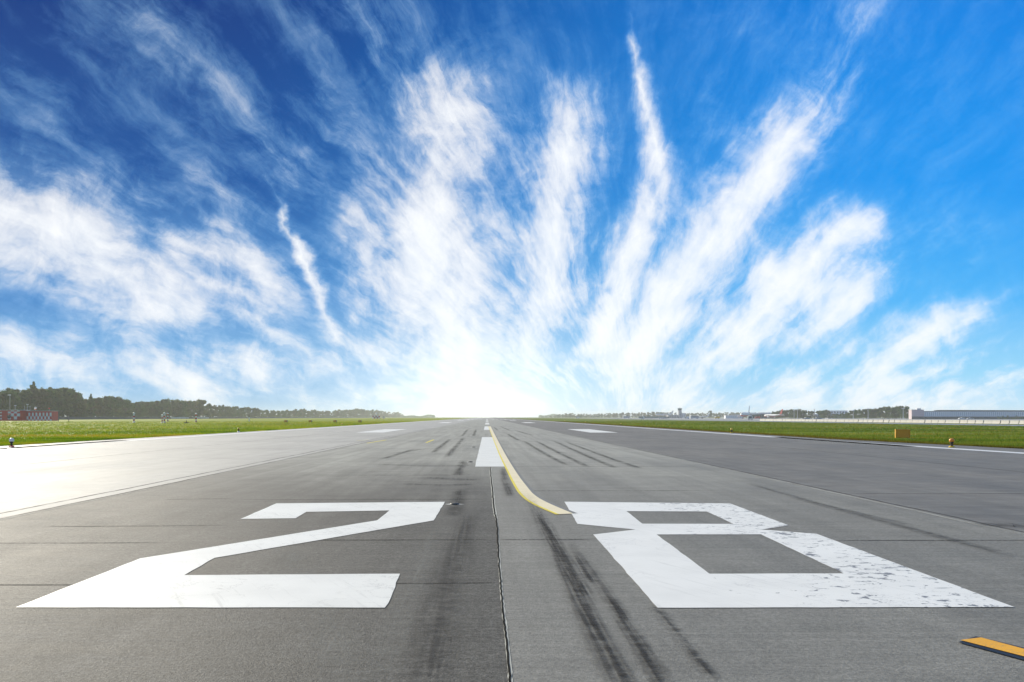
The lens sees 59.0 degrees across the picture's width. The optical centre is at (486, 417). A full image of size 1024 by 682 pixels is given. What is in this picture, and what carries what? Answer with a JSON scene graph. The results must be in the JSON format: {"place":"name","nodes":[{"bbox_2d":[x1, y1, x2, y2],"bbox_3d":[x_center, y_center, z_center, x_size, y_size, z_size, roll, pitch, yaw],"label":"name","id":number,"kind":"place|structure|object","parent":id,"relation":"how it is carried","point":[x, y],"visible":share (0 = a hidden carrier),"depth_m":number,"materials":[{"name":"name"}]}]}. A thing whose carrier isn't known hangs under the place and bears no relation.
{"place":"outdoors","nodes":[
{"label":"outdoors","id":0,"kind":"place"},
{"bbox_2d":[0,417,1023,448],"bbox_3d":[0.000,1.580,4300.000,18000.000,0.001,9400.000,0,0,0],"label":"ground","id":1,"kind":"structure","parent":0,"point":[348,419],"depth_m":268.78,"materials":[{"name":"green plant"}]},
{"bbox_2d":[0,394,4,409],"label":"tree","id":2,"kind":"object","parent":1,"relation":"on","point":[2,401],"visible":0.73,"depth_m":555.83,"materials":[{"name":"green plant"}]},
{"bbox_2d":[0,392,11,409],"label":"tree","id":3,"kind":"object","parent":1,"relation":"on","point":[7,398],"visible":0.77,"depth_m":557.58,"materials":[{"name":"green plant"}]},
{"bbox_2d":[1,389,22,409],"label":"tree","id":4,"kind":"object","parent":1,"relation":"on","point":[14,396],"visible":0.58,"depth_m":563.29,"materials":[{"name":"green plant"}]},
{"bbox_2d":[0,410,26,420],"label":"equipment cabin","id":5,"kind":"object","parent":1,"relation":"on","point":[18,415],"visible":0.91,"depth_m":396.90,"materials":[{"name":"red metal"}]},
{"bbox_2d":[11,392,29,410],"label":"tree","id":6,"kind":"object","parent":1,"relation":"on","point":[22,396],"visible":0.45,"depth_m":574.66,"materials":[{"name":"green plant"}]},
{"bbox_2d":[21,390,37,410],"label":"tree","id":7,"kind":"object","parent":1,"relation":"on","point":[24,392],"visible":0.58,"depth_m":583.41,"materials":[{"name":"green plant"}]},
{"bbox_2d":[25,389,36,410],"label":"tree","id":8,"kind":"object","parent":1,"relation":"on","point":[30,395],"visible":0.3,"depth_m":596.46,"materials":[{"name":"green plant"}]},
{"bbox_2d":[28,381,36,401],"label":"tree","id":9,"kind":"object","parent":1,"relation":"on","point":[32,386],"visible":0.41,"depth_m":610.03,"materials":[{"name":"green plant"}]},
{"bbox_2d":[29,387,44,410],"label":"tree","id":10,"kind":"object","parent":1,"relation":"on","point":[34,392],"visible":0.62,"depth_m":604.43,"materials":[{"name":"green plant"}]},
{"bbox_2d":[27,411,57,420],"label":"equipment cabin","id":11,"kind":"object","parent":1,"relation":"on","point":[42,415],"visible":1,"depth_m":400.07,"materials":[{"name":"red metal"}]},
{"bbox_2d":[37,387,53,410],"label":"tree","id":12,"kind":"object","parent":1,"relation":"on","point":[42,393],"visible":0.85,"depth_m":606.32,"materials":[{"name":"green plant"}]},
{"bbox_2d":[44,388,66,416],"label":"tree","id":13,"kind":"object","parent":1,"relation":"on","point":[57,408],"visible":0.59,"depth_m":617.22,"materials":[{"name":"green plant"}]},
{"bbox_2d":[53,388,72,416],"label":"tree","id":14,"kind":"object","parent":1,"relation":"on","point":[68,406],"visible":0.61,"depth_m":625.78,"materials":[{"name":"green plant"}]},
{"bbox_2d":[59,387,75,416],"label":"tree","id":15,"kind":"object","parent":1,"relation":"on","point":[67,395],"visible":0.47,"depth_m":638.53,"materials":[{"name":"green plant"}]},
{"bbox_2d":[60,389,83,415],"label":"tree","id":16,"kind":"object","parent":1,"relation":"on","point":[70,390],"visible":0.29,"depth_m":655.96,"materials":[{"name":"green plant"}]},
{"bbox_2d":[67,391,81,415],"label":"tree","id":17,"kind":"object","parent":1,"relation":"on","point":[74,395],"visible":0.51,"depth_m":657.46,"materials":[{"name":"green plant"}]},
{"bbox_2d":[69,398,87,416],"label":"tree","id":18,"kind":"object","parent":1,"relation":"on","point":[80,403],"visible":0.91,"depth_m":655.85,"materials":[{"name":"green plant"}]},
{"bbox_2d":[84,399,92,416],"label":"tree","id":19,"kind":"object","parent":1,"relation":"on","point":[85,401],"visible":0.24,"depth_m":677.33,"materials":[{"name":"green plant"}]},
{"bbox_2d":[85,399,96,416],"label":"tree","id":20,"kind":"object","parent":1,"relation":"on","point":[91,406],"visible":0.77,"depth_m":680.20,"materials":[{"name":"green plant"}]},
{"bbox_2d":[88,394,95,408],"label":"tree","id":21,"kind":"object","parent":1,"relation":"on","point":[91,397],"visible":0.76,"depth_m":685.82,"materials":[{"name":"green plant"}]},
{"bbox_2d":[92,398,102,416],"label":"tree","id":22,"kind":"object","parent":1,"relation":"on","point":[99,407],"visible":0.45,"depth_m":695.98,"materials":[{"name":"green plant"}]},
{"bbox_2d":[94,397,109,416],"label":"tree","id":23,"kind":"object","parent":1,"relation":"on","point":[105,408],"visible":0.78,"depth_m":700.88,"materials":[{"name":"green plant"}]},
{"bbox_2d":[96,396,114,411],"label":"tree","id":24,"kind":"object","parent":1,"relation":"on","point":[104,400],"visible":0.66,"depth_m":706.45,"materials":[{"name":"green plant"}]},
{"bbox_2d":[100,396,121,416],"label":"tree","id":25,"kind":"object","parent":1,"relation":"on","point":[118,405],"visible":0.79,"depth_m":707.75,"materials":[{"name":"green plant"}]},
{"bbox_2d":[111,397,122,416],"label":"tree","id":26,"kind":"object","parent":1,"relation":"on","point":[120,410],"visible":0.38,"depth_m":722.52,"materials":[{"name":"green plant"}]},
{"bbox_2d":[112,398,126,415],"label":"tree","id":27,"kind":"object","parent":1,"relation":"on","point":[120,399],"visible":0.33,"depth_m":748.29,"materials":[{"name":"green plant"}]},
{"bbox_2d":[116,399,136,416],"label":"tree","id":28,"kind":"object","parent":1,"relation":"on","point":[126,404],"visible":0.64,"depth_m":744.95,"materials":[{"name":"green plant"}]},
{"bbox_2d":[136,403,147,416],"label":"tree","id":29,"kind":"object","parent":1,"relation":"on","point":[140,407],"visible":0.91,"depth_m":770.51,"materials":[{"name":"green plant"}]},
{"bbox_2d":[143,402,152,416],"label":"tree","id":30,"kind":"object","parent":1,"relation":"on","point":[149,411],"visible":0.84,"depth_m":804.54,"materials":[{"name":"green plant"}]},
{"bbox_2d":[143,401,161,416],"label":"tree","id":31,"kind":"object","parent":1,"relation":"on","point":[151,403],"visible":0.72,"depth_m":813.71,"materials":[{"name":"green plant"}]},
{"bbox_2d":[152,401,164,416],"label":"tree","id":32,"kind":"object","parent":1,"relation":"on","point":[157,403],"visible":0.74,"depth_m":818.87,"materials":[{"name":"green plant"}]},
{"bbox_2d":[158,400,166,415],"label":"tree","id":33,"kind":"object","parent":1,"relation":"on","point":[164,406],"visible":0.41,"depth_m":843.21,"materials":[{"name":"green plant"}]},
{"bbox_2d":[164,402,171,416],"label":"tree","id":34,"kind":"object","parent":1,"relation":"on","point":[166,410],"visible":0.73,"depth_m":853.50,"materials":[{"name":"green plant"}]},
{"bbox_2d":[168,401,177,416],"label":"tree","id":35,"kind":"object","parent":1,"relation":"on","point":[172,408],"visible":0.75,"depth_m":866.74,"materials":[{"name":"green plant"}]},
{"bbox_2d":[169,400,182,416],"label":"tree","id":36,"kind":"object","parent":1,"relation":"on","point":[179,405],"visible":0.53,"depth_m":879.21,"materials":[{"name":"green plant"}]},
{"bbox_2d":[171,417,188,418],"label":"pale fence","id":37,"kind":"object","parent":1,"relation":"on","point":[179,417],"visible":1,"depth_m":827.08,"materials":[{"name":"metal"}]},
{"bbox_2d":[176,400,188,416],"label":"tree","id":38,"kind":"object","parent":1,"relation":"on","point":[183,403],"visible":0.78,"depth_m":881.67,"materials":[{"name":"green plant"}]},
{"bbox_2d":[183,401,194,416],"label":"tree","id":39,"kind":"object","parent":1,"relation":"on","point":[189,407],"visible":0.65,"depth_m":896.79,"materials":[{"name":"green plant"}]},
{"bbox_2d":[185,401,198,416],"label":"tree","id":40,"kind":"object","parent":1,"relation":"on","point":[193,404],"visible":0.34,"depth_m":933.21,"materials":[{"name":"green plant"}]},
{"bbox_2d":[191,401,204,415],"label":"tree","id":41,"kind":"object","parent":1,"relation":"on","point":[200,406],"visible":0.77,"depth_m":939.17,"materials":[{"name":"green plant"}]},
{"bbox_2d":[196,400,210,416],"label":"tree","id":42,"kind":"object","parent":1,"relation":"on","point":[203,402],"visible":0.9,"depth_m":946.18,"materials":[{"name":"green plant"}]},
{"bbox_2d":[203,404,211,416],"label":"tree","id":43,"kind":"object","parent":1,"relation":"on","point":[209,406],"visible":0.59,"depth_m":982.16,"materials":[{"name":"green plant"}]},
{"bbox_2d":[210,406,215,416],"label":"tree","id":44,"kind":"object","parent":1,"relation":"on","point":[213,411],"visible":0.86,"depth_m":978.21,"materials":[{"name":"green plant"}]},
{"bbox_2d":[58,417,369,418],"bbox_3d":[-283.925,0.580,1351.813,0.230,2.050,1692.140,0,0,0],"label":"fence","id":45,"kind":"object","parent":1,"relation":"on","point":[191,417],"visible":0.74,"depth_m":864.22,"materials":[{"name":"metal"}]},
{"bbox_2d":[218,406,225,416],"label":"tree","id":46,"kind":"object","parent":1,"relation":"on","point":[221,408],"visible":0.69,"depth_m":1031.04,"materials":[{"name":"green plant"}]},
{"bbox_2d":[223,407,230,416],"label":"tree","id":47,"kind":"object","parent":1,"relation":"on","point":[227,412],"visible":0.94,"depth_m":1022.80,"materials":[{"name":"green plant"}]},
{"bbox_2d":[231,406,239,416],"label":"tree","id":48,"kind":"object","parent":1,"relation":"on","point":[234,409],"visible":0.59,"depth_m":1075.45,"materials":[{"name":"green plant"}]},
{"bbox_2d":[244,407,251,416],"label":"tree","id":49,"kind":"object","parent":1,"relation":"on","point":[247,411],"visible":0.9,"depth_m":1130.57,"materials":[{"name":"green plant"}]},
{"bbox_2d":[252,408,258,416],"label":"tree","id":50,"kind":"object","parent":1,"relation":"on","point":[255,409],"visible":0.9,"depth_m":1156.78,"materials":[{"name":"green plant"}]},
{"bbox_2d":[348,409,357,416],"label":"tree","id":51,"kind":"object","parent":1,"relation":"on","point":[355,412],"visible":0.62,"depth_m":2032.93,"materials":[{"name":"green plant"}]},
{"bbox_2d":[359,409,366,416],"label":"tree","id":52,"kind":"object","parent":1,"relation":"on","point":[363,412],"visible":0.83,"depth_m":2182.55,"materials":[{"name":"green plant"}]},
{"bbox_2d":[361,414,619,417],"bbox_3d":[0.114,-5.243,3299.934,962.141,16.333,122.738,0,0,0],"label":"wood","id":53,"kind":"object","parent":1,"relation":"on","point":[433,416],"visible":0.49,"depth_m":3272.90,"materials":[{"name":"green plant"}]},
{"bbox_2d":[0,418,1023,681],"bbox_3d":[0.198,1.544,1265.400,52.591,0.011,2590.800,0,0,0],"label":"runway","id":54,"kind":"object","parent":1,"relation":"on","point":[556,552],"visible":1,"depth_m":10.00,"materials":[{"name":"grey asphalt"}]},
{"bbox_2d":[8,438,14,446],"bbox_3d":[-24.752,1.333,47.127,0.294,0.494,0.287,0,0,0],"label":"runway edge light","id":55,"kind":"object","parent":54,"relation":"on","point":[11,440],"visible":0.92,"depth_m":47.06,"materials":[{"name":"white metal"}]},
{"bbox_2d":[949,438,954,446],"bbox_3d":[23.869,1.333,46.464,0.294,0.494,0.287,0,0,0],"label":"runway edge light","id":56,"kind":"object","parent":54,"relation":"on","point":[951,440],"visible":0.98,"depth_m":46.40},
{"bbox_2d":[788,409,794,418],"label":"tree","id":57,"kind":"object","parent":1,"relation":"on","point":[791,410],"visible":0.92,"depth_m":972.85,"materials":[{"name":"green plant"}]},
{"bbox_2d":[799,410,807,417],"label":"tree","id":58,"kind":"object","parent":1,"relation":"on","point":[803,412],"visible":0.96,"depth_m":959.05,"materials":[{"name":"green plant"}]},
{"bbox_2d":[600,418,1023,420],"bbox_3d":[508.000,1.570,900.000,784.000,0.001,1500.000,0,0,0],"label":"apron","id":59,"kind":"object","parent":1,"relation":"on","point":[744,419],"visible":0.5,"depth_m":612.52,"materials":[{"name":"concrete"}]},
{"bbox_2d":[637,416,668,417],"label":"green hangar","id":60,"kind":"structure","parent":59,"relation":"on","point":[653,416],"depth_m":1249.70,"materials":[{"name":"metal"}]},
{"bbox_2d":[655,410,673,415],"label":"airliner","id":61,"kind":"object","parent":59,"relation":"on","point":[664,414],"visible":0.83,"depth_m":1328.07,"materials":[{"name":"white metal"}]},
{"bbox_2d":[735,406,763,418],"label":"airliner","id":62,"kind":"object","parent":59,"relation":"on","point":[744,414],"visible":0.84,"depth_m":1006.42,"materials":[{"name":"white metal"}]},
{"bbox_2d":[747,412,773,417],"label":"terminal","id":63,"kind":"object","parent":59,"relation":"on","point":[761,414],"visible":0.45,"depth_m":1079.93,"materials":[{"name":"white metal"}]},
{"bbox_2d":[764,409,782,418],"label":"airliner","id":64,"kind":"object","parent":59,"relation":"on","point":[771,415],"visible":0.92,"depth_m":1002.50,"materials":[{"name":"white metal"}]},
{"bbox_2d":[794,409,802,417],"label":"tree","id":65,"kind":"object","parent":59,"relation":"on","point":[799,411],"visible":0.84,"depth_m":960.91,"materials":[{"name":"green plant"}]},
{"bbox_2d":[854,409,863,417],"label":"tree","id":66,"kind":"object","parent":59,"relation":"on","point":[859,412],"visible":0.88,"depth_m":887.59,"materials":[{"name":"green plant"}]},
{"bbox_2d":[866,408,875,417],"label":"tree","id":67,"kind":"object","parent":59,"relation":"on","point":[872,411],"visible":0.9,"depth_m":877.69,"materials":[{"name":"green plant"}]},
{"bbox_2d":[882,406,891,418],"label":"tree","id":68,"kind":"object","parent":59,"relation":"on","point":[885,410],"visible":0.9,"depth_m":861.44,"materials":[{"name":"green plant"}]},
{"bbox_2d":[886,407,898,418],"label":"tree","id":69,"kind":"object","parent":59,"relation":"on","point":[892,409],"visible":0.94,"depth_m":853.89,"materials":[{"name":"green plant"}]},
{"bbox_2d":[897,406,903,418],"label":"tree","id":70,"kind":"object","parent":59,"relation":"on","point":[899,412],"visible":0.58,"depth_m":845.62,"materials":[{"name":"green plant"}]},
{"bbox_2d":[899,406,909,418],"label":"tree","id":71,"kind":"object","parent":59,"relation":"on","point":[905,410],"visible":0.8,"depth_m":830.52,"materials":[{"name":"green plant"}]},
{"bbox_2d":[909,408,923,418],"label":"end block","id":72,"kind":"structure","parent":59,"relation":"on","point":[917,413],"depth_m":698.00,"materials":[{"name":"white concrete"}]},
{"bbox_2d":[924,410,1023,418],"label":"ribbed hall","id":73,"kind":"structure","parent":59,"relation":"on","point":[965,414],"depth_m":700.00,"materials":[{"name":"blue metal"}]},
{"bbox_2d":[821,410,828,418],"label":"tree","id":74,"kind":"object","parent":1,"relation":"on","point":[824,412],"visible":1,"depth_m":937.86,"materials":[{"name":"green plant"}]},
{"bbox_2d":[877,407,882,418],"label":"tree","id":75,"kind":"object","parent":1,"relation":"on","point":[880,412],"visible":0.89,"depth_m":867.24,"materials":[{"name":"green plant"}]},
{"bbox_2d":[975,420,983,423],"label":"concrete barrier","id":76,"kind":"object","parent":1,"relation":"on","point":[979,422],"visible":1,"depth_m":221.26,"materials":[{"name":"white concrete"}]},
{"bbox_2d":[983,420,991,423],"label":"concrete barrier","id":77,"kind":"object","parent":1,"relation":"on","point":[987,421],"visible":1,"depth_m":217.83,"materials":[{"name":"white concrete"}]},
{"bbox_2d":[991,420,1000,423],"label":"concrete barrier","id":78,"kind":"object","parent":1,"relation":"on","point":[996,421],"visible":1,"depth_m":214.15,"materials":[{"name":"white concrete"}]},
{"bbox_2d":[1000,420,1009,423],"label":"concrete barrier","id":79,"kind":"object","parent":1,"relation":"on","point":[1005,421],"visible":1,"depth_m":210.57,"materials":[{"name":"white concrete"}]},
{"bbox_2d":[1009,420,1019,423],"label":"concrete barrier","id":80,"kind":"object","parent":1,"relation":"on","point":[1014,421],"visible":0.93,"depth_m":207.09,"materials":[{"name":"white concrete"}]},
{"bbox_2d":[0,0,1023,416],"label":"sky","id":81,"kind":"structure","parent":0,"point":[439,208],"materials":[{"name":"blue"}]},
{"bbox_2d":[677,408,681,417],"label":"control tower","id":82,"kind":"structure","parent":0,"point":[679,412],"depth_m":1397.50,"materials":[{"name":"grey paint"}]},
{"bbox_2d":[724,415,742,417],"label":"blue hut block","id":83,"kind":"structure","parent":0,"point":[730,416],"depth_m":1080.00,"materials":[{"name":"metal"}]},
{"bbox_2d":[569,418,1023,425],"bbox_3d":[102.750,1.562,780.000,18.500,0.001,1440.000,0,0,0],"label":"taxiway","id":84,"kind":"structure","parent":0,"point":[849,422],"depth_m":223.68,"materials":[{"name":"grey asphalt"}]},
{"bbox_2d":[827,410,847,417],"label":"pale block","id":85,"kind":"structure","parent":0,"point":[834,412],"depth_m":1119.96,"materials":[{"name":"white concrete"}]},
{"label":"sign pad","id":86,"kind":"structure","parent":0,"visible":0},
{"bbox_2d":[895,429,909,437],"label":"taxiway sign","id":87,"kind":"object","parent":86,"relation":"on","point":[902,433],"visible":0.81,"depth_m":65.21,"materials":[{"name":"metal"}]}
]}

